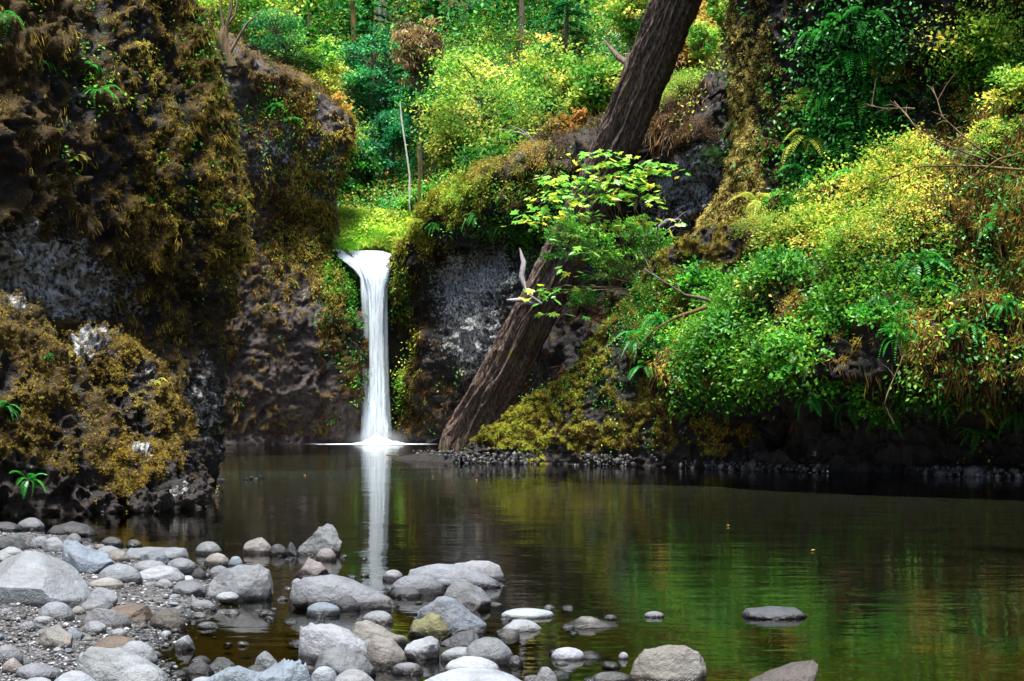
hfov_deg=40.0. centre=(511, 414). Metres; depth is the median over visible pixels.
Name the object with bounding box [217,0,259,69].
cliff sapling
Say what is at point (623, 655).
river stone
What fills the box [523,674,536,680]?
cobble
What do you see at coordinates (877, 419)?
fern
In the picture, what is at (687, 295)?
dead branch
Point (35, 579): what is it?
river stone
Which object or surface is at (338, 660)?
river stone
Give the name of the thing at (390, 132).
broadleaf tree
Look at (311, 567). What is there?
river stone
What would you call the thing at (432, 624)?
river stone
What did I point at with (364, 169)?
broadleaf tree
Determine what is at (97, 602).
river stone
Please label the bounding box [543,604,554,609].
cobble
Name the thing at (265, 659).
river stone
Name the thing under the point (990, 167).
dead branch
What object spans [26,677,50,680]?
river stone
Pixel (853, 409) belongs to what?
fern
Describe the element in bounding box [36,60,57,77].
fern
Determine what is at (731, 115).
moss
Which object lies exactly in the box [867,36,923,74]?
fern
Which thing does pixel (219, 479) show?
rubble
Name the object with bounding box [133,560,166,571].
river stone
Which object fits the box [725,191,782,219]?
fern
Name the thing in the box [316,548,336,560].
river stone
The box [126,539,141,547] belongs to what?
river stone
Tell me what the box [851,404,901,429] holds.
shrub
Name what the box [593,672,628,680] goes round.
river stone
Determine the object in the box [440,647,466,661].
river stone
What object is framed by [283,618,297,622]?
cobble
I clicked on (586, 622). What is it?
river stone
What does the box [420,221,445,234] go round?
fern
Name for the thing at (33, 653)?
ground
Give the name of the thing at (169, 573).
river stone
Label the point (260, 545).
river stone
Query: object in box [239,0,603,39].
wood
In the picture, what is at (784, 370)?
shrub
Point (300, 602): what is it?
river stone
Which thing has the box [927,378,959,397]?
shrub
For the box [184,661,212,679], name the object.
river stone
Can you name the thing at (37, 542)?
river stone
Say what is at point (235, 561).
river stone
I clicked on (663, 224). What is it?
dead branch
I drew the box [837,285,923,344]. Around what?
shrub
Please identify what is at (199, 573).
river stone
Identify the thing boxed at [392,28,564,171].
broadleaf tree
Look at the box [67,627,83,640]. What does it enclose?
river stone
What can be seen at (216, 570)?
river stone
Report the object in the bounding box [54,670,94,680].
river stone
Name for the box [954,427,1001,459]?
fern
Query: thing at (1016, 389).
foliage
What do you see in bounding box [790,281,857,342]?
shrub
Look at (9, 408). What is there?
fern
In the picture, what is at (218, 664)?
river stone
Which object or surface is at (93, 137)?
moss
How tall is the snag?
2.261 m
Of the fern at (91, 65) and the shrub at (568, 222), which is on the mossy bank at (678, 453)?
the shrub at (568, 222)
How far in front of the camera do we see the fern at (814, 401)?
38.82 m
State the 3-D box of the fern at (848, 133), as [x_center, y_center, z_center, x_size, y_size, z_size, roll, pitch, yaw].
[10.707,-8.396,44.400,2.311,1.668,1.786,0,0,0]
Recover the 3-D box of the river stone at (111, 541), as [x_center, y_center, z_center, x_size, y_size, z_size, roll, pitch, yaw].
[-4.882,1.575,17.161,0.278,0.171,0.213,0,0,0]
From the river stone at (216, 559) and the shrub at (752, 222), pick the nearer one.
the river stone at (216, 559)
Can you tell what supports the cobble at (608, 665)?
on the water
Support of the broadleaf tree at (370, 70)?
on the hillside
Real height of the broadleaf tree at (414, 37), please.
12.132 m
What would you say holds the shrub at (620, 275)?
on the mossy bank at (678, 453)
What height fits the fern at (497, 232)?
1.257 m
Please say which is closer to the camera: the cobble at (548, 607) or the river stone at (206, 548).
the cobble at (548, 607)
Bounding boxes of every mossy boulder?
[0,292,142,515]
[68,320,220,496]
[111,436,208,512]
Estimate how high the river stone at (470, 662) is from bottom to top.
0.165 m
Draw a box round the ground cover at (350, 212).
[334,204,414,243]
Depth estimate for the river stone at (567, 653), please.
9.19 m
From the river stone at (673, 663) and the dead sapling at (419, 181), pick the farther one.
the dead sapling at (419, 181)
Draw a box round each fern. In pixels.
[0,10,25,38]
[0,400,20,420]
[9,470,46,497]
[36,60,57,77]
[68,153,86,170]
[79,61,105,74]
[83,84,126,108]
[265,102,286,112]
[284,117,302,127]
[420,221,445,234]
[461,212,487,231]
[488,223,514,241]
[609,329,651,361]
[627,331,668,356]
[627,359,653,379]
[638,312,679,339]
[672,403,706,423]
[703,394,735,423]
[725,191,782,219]
[760,190,806,205]
[779,163,836,194]
[782,128,827,168]
[791,392,841,417]
[794,11,841,54]
[794,86,845,126]
[814,121,877,160]
[820,53,879,101]
[828,6,896,45]
[828,167,880,190]
[835,398,878,430]
[857,83,916,129]
[857,413,910,439]
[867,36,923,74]
[877,328,918,359]
[885,396,955,432]
[891,250,955,295]
[907,278,960,302]
[942,396,1000,430]
[946,317,989,349]
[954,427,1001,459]
[973,213,1000,249]
[986,296,1023,319]
[988,407,1023,437]
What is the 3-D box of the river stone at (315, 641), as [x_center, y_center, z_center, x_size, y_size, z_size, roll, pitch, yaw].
[-1.135,1.520,9.139,0.510,0.342,0.300,0,0,0]
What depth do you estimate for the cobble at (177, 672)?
8.62 m
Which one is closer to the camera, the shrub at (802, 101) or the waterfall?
the shrub at (802, 101)
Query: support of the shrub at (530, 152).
on the rock wall at (474, 307)
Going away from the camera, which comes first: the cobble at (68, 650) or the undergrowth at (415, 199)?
the cobble at (68, 650)
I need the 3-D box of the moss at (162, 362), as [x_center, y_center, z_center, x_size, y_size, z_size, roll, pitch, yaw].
[-7.288,0.160,26.534,3.404,3.888,4.313,0,0,0]
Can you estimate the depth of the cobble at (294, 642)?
9.79 m
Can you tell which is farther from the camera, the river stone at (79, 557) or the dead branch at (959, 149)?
the dead branch at (959, 149)
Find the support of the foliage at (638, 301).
on the mossy bank at (678, 453)
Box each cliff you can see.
[0,0,253,478]
[696,0,1023,251]
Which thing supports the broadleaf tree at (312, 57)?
on the rock wall at (301, 380)
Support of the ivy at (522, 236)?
attached to the rock wall at (474, 307)
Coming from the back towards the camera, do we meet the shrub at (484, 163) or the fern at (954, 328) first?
the shrub at (484, 163)
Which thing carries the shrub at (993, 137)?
on the mossy bank at (821, 439)
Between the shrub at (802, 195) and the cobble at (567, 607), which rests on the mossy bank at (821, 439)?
the shrub at (802, 195)
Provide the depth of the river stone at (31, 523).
19.63 m
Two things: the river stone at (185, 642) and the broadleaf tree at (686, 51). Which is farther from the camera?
the broadleaf tree at (686, 51)
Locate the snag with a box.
[603,40,625,64]
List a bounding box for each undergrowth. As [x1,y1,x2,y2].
[202,0,727,246]
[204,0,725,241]
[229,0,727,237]
[337,179,437,213]
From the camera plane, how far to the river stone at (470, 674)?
7.71 m
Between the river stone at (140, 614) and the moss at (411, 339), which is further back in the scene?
the moss at (411, 339)
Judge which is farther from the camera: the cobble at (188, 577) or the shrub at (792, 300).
the shrub at (792, 300)
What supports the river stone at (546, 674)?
on the water
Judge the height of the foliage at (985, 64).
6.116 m
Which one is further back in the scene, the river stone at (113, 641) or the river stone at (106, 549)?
the river stone at (106, 549)
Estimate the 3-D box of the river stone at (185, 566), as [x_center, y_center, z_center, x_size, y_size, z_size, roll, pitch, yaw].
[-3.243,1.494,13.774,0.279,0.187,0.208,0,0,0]
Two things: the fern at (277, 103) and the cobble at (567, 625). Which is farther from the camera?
the fern at (277, 103)
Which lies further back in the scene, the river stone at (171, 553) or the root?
the root
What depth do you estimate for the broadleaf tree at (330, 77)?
87.64 m
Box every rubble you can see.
[217,475,262,481]
[401,449,664,466]
[679,459,1023,477]
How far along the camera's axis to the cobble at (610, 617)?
10.97 m
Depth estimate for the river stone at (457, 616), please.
10.26 m
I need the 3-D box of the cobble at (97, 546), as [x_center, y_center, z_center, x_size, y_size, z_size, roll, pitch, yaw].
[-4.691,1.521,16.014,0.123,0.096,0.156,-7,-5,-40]
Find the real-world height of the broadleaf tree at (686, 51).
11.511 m
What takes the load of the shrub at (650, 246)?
on the mossy bank at (678, 453)
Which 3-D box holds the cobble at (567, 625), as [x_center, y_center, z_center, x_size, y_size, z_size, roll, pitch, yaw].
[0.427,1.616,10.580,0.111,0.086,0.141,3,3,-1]
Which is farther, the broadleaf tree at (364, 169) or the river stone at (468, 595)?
the broadleaf tree at (364, 169)
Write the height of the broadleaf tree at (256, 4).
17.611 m
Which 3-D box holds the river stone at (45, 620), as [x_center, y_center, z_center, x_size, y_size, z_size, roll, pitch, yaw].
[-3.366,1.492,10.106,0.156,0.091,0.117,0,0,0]
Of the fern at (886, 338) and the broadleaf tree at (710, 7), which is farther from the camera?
the broadleaf tree at (710, 7)
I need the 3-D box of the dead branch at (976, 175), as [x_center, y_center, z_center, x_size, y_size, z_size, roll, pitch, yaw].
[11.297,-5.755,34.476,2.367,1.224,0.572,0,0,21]
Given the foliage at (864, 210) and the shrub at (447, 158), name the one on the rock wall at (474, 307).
the shrub at (447, 158)
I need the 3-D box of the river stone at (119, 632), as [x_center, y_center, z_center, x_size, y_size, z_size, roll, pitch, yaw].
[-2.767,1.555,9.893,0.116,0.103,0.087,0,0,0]
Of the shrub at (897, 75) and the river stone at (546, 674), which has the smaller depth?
the river stone at (546, 674)
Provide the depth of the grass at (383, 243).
83.82 m
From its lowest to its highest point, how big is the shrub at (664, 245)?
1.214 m
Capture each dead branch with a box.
[500,122,560,157]
[627,305,707,378]
[635,251,710,302]
[644,210,688,238]
[860,82,914,113]
[870,155,1023,195]
[882,319,924,423]
[889,101,984,159]
[925,151,1023,200]
[927,71,1010,173]
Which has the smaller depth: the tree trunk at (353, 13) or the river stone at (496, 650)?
the river stone at (496, 650)
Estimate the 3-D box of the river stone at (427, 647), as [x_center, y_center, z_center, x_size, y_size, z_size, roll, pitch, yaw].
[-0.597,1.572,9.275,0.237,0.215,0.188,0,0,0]
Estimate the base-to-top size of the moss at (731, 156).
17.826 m
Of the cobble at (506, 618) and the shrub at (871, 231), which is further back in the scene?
the shrub at (871, 231)
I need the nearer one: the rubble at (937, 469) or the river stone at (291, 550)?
the river stone at (291, 550)
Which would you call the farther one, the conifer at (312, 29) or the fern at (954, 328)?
the conifer at (312, 29)
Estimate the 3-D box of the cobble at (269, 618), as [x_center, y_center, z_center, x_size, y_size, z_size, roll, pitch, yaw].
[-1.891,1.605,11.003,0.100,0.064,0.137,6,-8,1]
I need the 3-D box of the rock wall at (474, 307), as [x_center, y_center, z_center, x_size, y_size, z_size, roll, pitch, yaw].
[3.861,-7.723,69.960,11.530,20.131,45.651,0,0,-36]
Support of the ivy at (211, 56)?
attached to the cliff at (74, 285)
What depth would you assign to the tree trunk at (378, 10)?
107.66 m
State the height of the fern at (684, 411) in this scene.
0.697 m
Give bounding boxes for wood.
[206,0,618,93]
[213,0,600,57]
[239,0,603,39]
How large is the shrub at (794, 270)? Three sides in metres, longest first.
2.894 x 2.616 x 1.500 m
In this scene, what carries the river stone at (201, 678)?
on the ground at (33, 653)
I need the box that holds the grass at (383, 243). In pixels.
[333,208,414,253]
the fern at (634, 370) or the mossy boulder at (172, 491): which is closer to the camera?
the mossy boulder at (172, 491)
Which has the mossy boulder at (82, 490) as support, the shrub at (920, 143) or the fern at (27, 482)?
the fern at (27, 482)
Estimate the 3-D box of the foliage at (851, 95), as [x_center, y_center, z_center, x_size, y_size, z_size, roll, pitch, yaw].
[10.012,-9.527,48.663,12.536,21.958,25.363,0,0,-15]
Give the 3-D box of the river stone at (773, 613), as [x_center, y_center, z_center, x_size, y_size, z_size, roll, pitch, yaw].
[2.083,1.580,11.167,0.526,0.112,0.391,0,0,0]
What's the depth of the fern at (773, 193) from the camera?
44.77 m
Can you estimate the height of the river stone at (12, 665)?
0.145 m
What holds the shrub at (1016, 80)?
on the mossy bank at (821, 439)
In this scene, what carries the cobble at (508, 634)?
in the water
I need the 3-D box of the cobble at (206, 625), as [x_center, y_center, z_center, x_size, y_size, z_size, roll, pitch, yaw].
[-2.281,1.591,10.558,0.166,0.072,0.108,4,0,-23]
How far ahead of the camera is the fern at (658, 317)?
44.01 m
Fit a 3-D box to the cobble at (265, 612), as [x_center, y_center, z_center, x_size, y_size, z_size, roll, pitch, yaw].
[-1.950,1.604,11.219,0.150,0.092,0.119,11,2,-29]
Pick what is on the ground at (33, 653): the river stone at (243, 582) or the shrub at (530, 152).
the river stone at (243, 582)
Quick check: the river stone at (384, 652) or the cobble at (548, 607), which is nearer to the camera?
the river stone at (384, 652)
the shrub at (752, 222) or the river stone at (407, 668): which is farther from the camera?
the shrub at (752, 222)
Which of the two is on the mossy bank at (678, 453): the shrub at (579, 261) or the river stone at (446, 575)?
the shrub at (579, 261)
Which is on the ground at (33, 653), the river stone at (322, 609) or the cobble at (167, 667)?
the cobble at (167, 667)
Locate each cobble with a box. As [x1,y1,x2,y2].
[1,608,11,611]
[53,647,61,651]
[64,648,73,653]
[76,614,86,620]
[83,637,92,640]
[94,544,104,549]
[155,651,162,656]
[159,630,170,638]
[160,662,172,667]
[160,665,170,670]
[168,602,179,606]
[169,594,179,597]
[170,628,179,632]
[171,670,184,675]
[185,575,193,580]
[189,612,206,617]
[190,656,210,663]
[197,622,218,628]
[225,609,239,614]
[237,641,249,645]
[258,609,275,615]
[264,616,275,619]
[275,596,287,600]
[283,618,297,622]
[289,639,298,644]
[347,574,356,577]
[498,630,519,637]
[500,616,511,621]
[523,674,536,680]
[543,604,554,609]
[553,670,570,676]
[554,661,568,664]
[561,605,573,608]
[562,623,574,627]
[583,651,600,659]
[584,677,594,680]
[601,661,620,668]
[604,614,616,619]
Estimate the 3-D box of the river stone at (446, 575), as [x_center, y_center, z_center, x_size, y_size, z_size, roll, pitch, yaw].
[-0.528,1.542,13.101,0.949,0.312,0.330,0,0,0]
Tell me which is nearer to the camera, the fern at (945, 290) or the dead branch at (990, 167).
the dead branch at (990, 167)
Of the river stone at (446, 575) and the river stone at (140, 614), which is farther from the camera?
the river stone at (446, 575)
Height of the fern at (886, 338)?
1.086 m
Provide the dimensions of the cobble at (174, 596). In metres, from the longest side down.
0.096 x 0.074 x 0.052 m
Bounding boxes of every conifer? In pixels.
[296,10,321,70]
[342,0,399,74]
[383,30,432,150]
[402,0,453,31]
[515,0,597,106]
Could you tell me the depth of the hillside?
101.08 m
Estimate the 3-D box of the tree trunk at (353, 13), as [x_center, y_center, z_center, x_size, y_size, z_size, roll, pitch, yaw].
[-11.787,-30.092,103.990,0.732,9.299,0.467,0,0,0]
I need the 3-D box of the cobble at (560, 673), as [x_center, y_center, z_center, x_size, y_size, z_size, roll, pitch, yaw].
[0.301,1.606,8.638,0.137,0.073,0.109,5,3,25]
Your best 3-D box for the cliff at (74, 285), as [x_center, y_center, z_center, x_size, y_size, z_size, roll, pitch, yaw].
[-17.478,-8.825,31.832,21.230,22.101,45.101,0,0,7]
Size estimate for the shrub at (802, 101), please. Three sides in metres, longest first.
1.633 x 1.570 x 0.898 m
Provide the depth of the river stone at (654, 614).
11.10 m
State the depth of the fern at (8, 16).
27.91 m
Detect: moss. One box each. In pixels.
[0,0,253,443]
[0,0,258,376]
[0,289,146,511]
[65,320,218,492]
[108,431,196,503]
[215,30,369,436]
[232,45,360,350]
[384,46,733,439]
[384,152,552,437]
[468,216,756,450]
[643,77,732,161]
[647,68,1023,459]
[647,86,1023,441]
[690,0,1023,235]
[692,0,799,243]
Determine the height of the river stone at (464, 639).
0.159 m
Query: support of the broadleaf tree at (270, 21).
on the rock wall at (301, 380)
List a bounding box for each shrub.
[464,155,504,181]
[491,136,552,172]
[537,107,590,141]
[540,221,624,268]
[541,209,595,243]
[565,287,607,309]
[576,245,650,288]
[608,216,654,242]
[616,227,677,264]
[634,321,676,357]
[647,110,663,131]
[649,238,678,263]
[660,66,702,103]
[666,253,732,301]
[670,113,721,141]
[686,285,772,351]
[686,335,741,381]
[689,144,727,167]
[728,205,779,246]
[734,240,830,290]
[735,395,779,414]
[736,328,834,394]
[749,203,820,255]
[776,170,824,212]
[778,286,817,321]
[780,86,828,111]
[782,197,840,241]
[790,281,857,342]
[817,379,873,405]
[829,213,903,269]
[833,156,897,216]
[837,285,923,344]
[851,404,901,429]
[862,49,915,90]
[873,190,940,245]
[875,128,943,167]
[921,1,1023,61]
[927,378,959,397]
[942,84,993,120]
[959,114,1020,156]
[972,62,1023,108]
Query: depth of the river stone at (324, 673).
8.10 m
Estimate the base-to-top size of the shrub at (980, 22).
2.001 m
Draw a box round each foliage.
[462,216,758,459]
[650,108,1023,429]
[654,81,1023,400]
[674,85,1023,466]
[685,0,968,246]
[887,0,1023,122]
[923,59,1023,434]
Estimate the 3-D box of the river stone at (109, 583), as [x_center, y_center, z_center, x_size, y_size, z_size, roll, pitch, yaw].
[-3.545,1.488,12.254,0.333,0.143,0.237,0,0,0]
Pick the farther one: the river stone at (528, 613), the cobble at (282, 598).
the cobble at (282, 598)
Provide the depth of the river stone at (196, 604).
11.45 m
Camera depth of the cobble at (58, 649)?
9.19 m
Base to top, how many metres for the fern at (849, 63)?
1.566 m
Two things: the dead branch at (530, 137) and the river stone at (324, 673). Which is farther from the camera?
the dead branch at (530, 137)
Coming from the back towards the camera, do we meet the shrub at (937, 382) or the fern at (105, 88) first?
the shrub at (937, 382)
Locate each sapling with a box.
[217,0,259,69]
[400,102,410,210]
[417,139,420,202]
[501,149,689,320]
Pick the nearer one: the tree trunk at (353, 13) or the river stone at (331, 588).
the river stone at (331, 588)
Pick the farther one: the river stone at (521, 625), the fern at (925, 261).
the fern at (925, 261)
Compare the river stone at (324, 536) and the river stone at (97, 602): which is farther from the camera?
the river stone at (324, 536)
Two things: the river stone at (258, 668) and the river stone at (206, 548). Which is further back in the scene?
the river stone at (206, 548)
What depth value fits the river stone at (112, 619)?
10.18 m
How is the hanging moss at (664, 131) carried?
attached to the rock wall at (474, 307)
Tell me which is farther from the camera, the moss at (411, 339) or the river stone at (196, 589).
the moss at (411, 339)
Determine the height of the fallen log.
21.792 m
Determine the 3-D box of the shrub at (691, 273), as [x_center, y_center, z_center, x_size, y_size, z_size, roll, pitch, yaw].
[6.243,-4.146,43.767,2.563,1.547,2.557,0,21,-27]
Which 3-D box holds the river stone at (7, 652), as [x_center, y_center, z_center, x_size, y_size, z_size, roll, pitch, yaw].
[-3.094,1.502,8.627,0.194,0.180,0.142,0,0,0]
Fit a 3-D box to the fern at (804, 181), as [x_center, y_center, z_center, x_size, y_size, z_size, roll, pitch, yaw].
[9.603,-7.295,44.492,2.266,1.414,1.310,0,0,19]
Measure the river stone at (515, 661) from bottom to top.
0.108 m
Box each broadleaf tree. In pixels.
[198,0,304,45]
[237,4,310,62]
[259,34,329,82]
[281,30,355,100]
[293,0,360,36]
[331,90,362,236]
[337,20,410,121]
[337,140,384,198]
[354,109,437,194]
[388,17,448,186]
[389,62,466,162]
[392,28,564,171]
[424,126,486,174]
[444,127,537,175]
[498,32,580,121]
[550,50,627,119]
[595,0,648,53]
[618,53,683,89]
[674,0,722,81]
[686,19,722,74]
[687,0,728,42]
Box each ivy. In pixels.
[0,0,250,434]
[216,42,371,429]
[340,248,364,311]
[386,52,728,441]
[386,73,694,433]
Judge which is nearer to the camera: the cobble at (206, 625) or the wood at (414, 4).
the cobble at (206, 625)
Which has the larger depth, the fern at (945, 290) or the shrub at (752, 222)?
the shrub at (752, 222)
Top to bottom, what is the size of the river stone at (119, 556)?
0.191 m
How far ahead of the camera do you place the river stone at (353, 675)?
8.03 m
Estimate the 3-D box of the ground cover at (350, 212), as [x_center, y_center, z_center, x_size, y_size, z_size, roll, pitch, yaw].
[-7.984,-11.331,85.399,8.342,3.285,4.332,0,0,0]
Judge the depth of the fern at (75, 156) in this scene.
29.56 m
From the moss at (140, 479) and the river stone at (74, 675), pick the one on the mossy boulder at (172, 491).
the moss at (140, 479)
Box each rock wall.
[213,29,368,444]
[334,254,420,442]
[383,55,734,443]
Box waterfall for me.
[330,249,412,444]
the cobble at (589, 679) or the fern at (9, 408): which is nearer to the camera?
the cobble at (589, 679)
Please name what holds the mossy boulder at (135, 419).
in the water
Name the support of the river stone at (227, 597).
on the water
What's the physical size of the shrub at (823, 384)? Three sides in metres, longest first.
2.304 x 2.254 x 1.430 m
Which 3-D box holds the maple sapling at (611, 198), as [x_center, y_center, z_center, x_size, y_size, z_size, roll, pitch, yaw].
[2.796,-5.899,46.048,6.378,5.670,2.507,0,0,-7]
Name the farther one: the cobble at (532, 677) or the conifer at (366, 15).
the conifer at (366, 15)
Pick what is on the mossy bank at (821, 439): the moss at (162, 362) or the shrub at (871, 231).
the shrub at (871, 231)
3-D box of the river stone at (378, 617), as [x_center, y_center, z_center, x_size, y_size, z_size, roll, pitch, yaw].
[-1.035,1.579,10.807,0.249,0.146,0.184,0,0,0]
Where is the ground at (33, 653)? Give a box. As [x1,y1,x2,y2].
[0,533,216,680]
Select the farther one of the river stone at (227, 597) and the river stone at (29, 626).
the river stone at (227, 597)
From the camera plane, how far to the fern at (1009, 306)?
34.83 m
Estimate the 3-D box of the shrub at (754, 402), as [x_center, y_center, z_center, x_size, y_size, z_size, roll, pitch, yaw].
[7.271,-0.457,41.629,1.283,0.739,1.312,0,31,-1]
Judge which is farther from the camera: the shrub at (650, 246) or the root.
the root
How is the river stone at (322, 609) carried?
on the water
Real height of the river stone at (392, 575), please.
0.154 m
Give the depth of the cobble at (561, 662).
9.01 m
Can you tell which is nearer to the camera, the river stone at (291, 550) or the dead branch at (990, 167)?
the river stone at (291, 550)
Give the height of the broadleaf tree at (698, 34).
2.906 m
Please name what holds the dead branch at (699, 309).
on the mossy bank at (821, 439)
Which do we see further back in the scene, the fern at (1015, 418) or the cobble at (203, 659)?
the fern at (1015, 418)
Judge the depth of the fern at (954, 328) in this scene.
34.95 m
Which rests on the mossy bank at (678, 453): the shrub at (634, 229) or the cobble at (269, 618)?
the shrub at (634, 229)
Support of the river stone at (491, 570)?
in the water
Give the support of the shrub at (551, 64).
on the hillside
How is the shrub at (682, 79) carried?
on the rock wall at (474, 307)
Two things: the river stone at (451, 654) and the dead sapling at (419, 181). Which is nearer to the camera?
the river stone at (451, 654)
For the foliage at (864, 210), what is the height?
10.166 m
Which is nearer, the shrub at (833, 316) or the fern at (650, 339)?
the shrub at (833, 316)
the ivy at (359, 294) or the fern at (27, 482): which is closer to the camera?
the fern at (27, 482)
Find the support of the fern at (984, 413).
on the mossy bank at (821, 439)
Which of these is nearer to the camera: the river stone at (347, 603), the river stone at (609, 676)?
the river stone at (609, 676)
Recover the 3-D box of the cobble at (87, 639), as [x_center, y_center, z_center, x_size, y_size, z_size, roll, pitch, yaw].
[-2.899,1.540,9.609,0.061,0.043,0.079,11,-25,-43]
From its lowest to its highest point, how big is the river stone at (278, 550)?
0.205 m
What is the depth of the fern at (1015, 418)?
37.25 m
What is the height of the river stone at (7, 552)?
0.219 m
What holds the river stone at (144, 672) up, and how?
on the ground at (33, 653)
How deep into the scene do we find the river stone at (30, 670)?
8.13 m
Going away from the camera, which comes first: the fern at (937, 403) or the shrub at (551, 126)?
the fern at (937, 403)
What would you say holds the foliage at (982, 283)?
on the mossy bank at (821, 439)
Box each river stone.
[0,522,20,531]
[0,536,29,550]
[0,546,22,561]
[0,551,90,607]
[0,645,23,665]
[2,658,21,674]
[16,662,61,680]
[17,621,37,632]
[18,517,44,528]
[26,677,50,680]
[29,536,46,548]
[33,616,54,625]
[37,601,74,621]
[38,625,72,649]
[42,537,62,552]
[46,521,97,535]
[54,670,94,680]
[62,539,115,573]
[65,533,82,543]
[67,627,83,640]
[72,606,85,615]
[76,646,167,680]
[81,596,112,610]
[83,608,131,630]
[83,621,106,634]
[86,587,117,606]
[88,577,124,588]
[93,635,136,647]
[97,546,118,552]
[98,564,142,584]
[101,537,122,545]
[108,550,129,562]
[111,604,152,624]
[111,628,126,636]
[119,664,164,680]
[121,641,157,664]
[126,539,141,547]
[126,547,188,560]
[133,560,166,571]
[140,550,169,564]
[140,566,184,582]
[149,608,185,630]
[154,579,173,588]
[167,557,194,574]
[171,580,205,597]
[175,635,194,649]
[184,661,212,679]
[190,594,217,611]
[192,568,206,579]
[192,676,209,680]
[195,541,221,554]
[204,553,228,565]
[207,564,272,600]
[207,658,310,680]
[208,565,225,577]
[209,657,234,674]
[216,592,238,602]
[228,556,242,567]
[242,537,270,553]
[247,665,265,671]
[254,651,276,668]
[269,544,286,555]
[286,542,297,555]
[289,574,399,608]
[290,578,300,586]
[292,595,307,608]
[296,557,329,576]
[297,524,341,554]
[298,623,367,663]
[306,602,340,615]
[311,666,336,680]
[313,647,375,675]
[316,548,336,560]
[335,595,359,611]
[335,669,373,680]
[351,620,407,647]
[361,610,392,624]
[366,635,406,667]
[382,570,402,580]
[389,587,421,597]
[390,574,443,594]
[392,662,423,674]
[404,636,439,659]
[408,563,505,587]
[408,613,450,636]
[417,596,486,634]
[424,668,520,680]
[440,629,478,646]
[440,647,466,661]
[443,656,500,671]
[444,580,490,609]
[455,560,505,580]
[465,637,512,663]
[501,608,553,618]
[502,619,540,630]
[507,655,523,666]
[534,667,556,680]
[551,647,583,659]
[569,616,618,627]
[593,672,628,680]
[618,652,627,658]
[628,645,706,680]
[644,611,663,617]
[741,606,806,619]
[749,660,817,680]
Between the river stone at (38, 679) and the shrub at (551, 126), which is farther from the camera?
the shrub at (551, 126)
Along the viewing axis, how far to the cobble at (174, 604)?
11.51 m
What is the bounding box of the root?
[527,341,548,394]
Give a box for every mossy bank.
[460,219,770,466]
[651,90,1023,476]
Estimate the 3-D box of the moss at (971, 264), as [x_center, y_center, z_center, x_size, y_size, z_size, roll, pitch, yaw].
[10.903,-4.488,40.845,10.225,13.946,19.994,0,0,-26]
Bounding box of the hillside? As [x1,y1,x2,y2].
[208,0,730,207]
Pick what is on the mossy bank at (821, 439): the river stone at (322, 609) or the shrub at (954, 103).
the shrub at (954, 103)
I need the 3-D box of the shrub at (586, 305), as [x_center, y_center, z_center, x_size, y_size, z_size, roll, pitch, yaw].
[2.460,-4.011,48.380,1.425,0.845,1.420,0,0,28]
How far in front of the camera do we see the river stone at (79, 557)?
13.16 m
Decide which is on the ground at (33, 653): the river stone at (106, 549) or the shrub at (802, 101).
the river stone at (106, 549)
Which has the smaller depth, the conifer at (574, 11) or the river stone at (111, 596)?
the river stone at (111, 596)
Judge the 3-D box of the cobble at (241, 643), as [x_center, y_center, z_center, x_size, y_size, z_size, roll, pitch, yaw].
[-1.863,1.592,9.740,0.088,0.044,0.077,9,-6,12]
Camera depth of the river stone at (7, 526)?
19.29 m
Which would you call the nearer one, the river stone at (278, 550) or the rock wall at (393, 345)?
the river stone at (278, 550)
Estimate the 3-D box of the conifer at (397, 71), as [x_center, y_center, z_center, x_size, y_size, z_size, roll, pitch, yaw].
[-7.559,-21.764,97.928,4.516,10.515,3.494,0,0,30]
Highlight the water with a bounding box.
[0,443,1023,680]
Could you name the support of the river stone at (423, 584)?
on the water
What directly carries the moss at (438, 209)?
on the hillside
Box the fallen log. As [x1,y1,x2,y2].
[438,0,702,451]
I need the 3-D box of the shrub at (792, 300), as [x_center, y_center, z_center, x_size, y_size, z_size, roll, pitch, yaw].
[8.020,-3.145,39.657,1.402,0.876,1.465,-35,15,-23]
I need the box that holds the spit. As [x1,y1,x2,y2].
[392,451,472,462]
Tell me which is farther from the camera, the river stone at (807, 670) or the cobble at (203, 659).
the cobble at (203, 659)
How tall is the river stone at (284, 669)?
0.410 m
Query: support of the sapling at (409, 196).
on the bank
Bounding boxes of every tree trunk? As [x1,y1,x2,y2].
[350,0,356,67]
[376,0,388,36]
[519,0,526,53]
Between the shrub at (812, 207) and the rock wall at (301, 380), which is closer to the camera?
the shrub at (812, 207)
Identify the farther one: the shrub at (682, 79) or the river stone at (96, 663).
the shrub at (682, 79)
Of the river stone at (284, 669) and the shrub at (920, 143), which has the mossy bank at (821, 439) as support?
the shrub at (920, 143)
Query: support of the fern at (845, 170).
on the mossy bank at (821, 439)
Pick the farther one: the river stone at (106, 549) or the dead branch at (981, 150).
the dead branch at (981, 150)
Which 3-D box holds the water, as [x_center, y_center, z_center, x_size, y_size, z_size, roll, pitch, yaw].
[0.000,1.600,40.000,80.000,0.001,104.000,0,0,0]

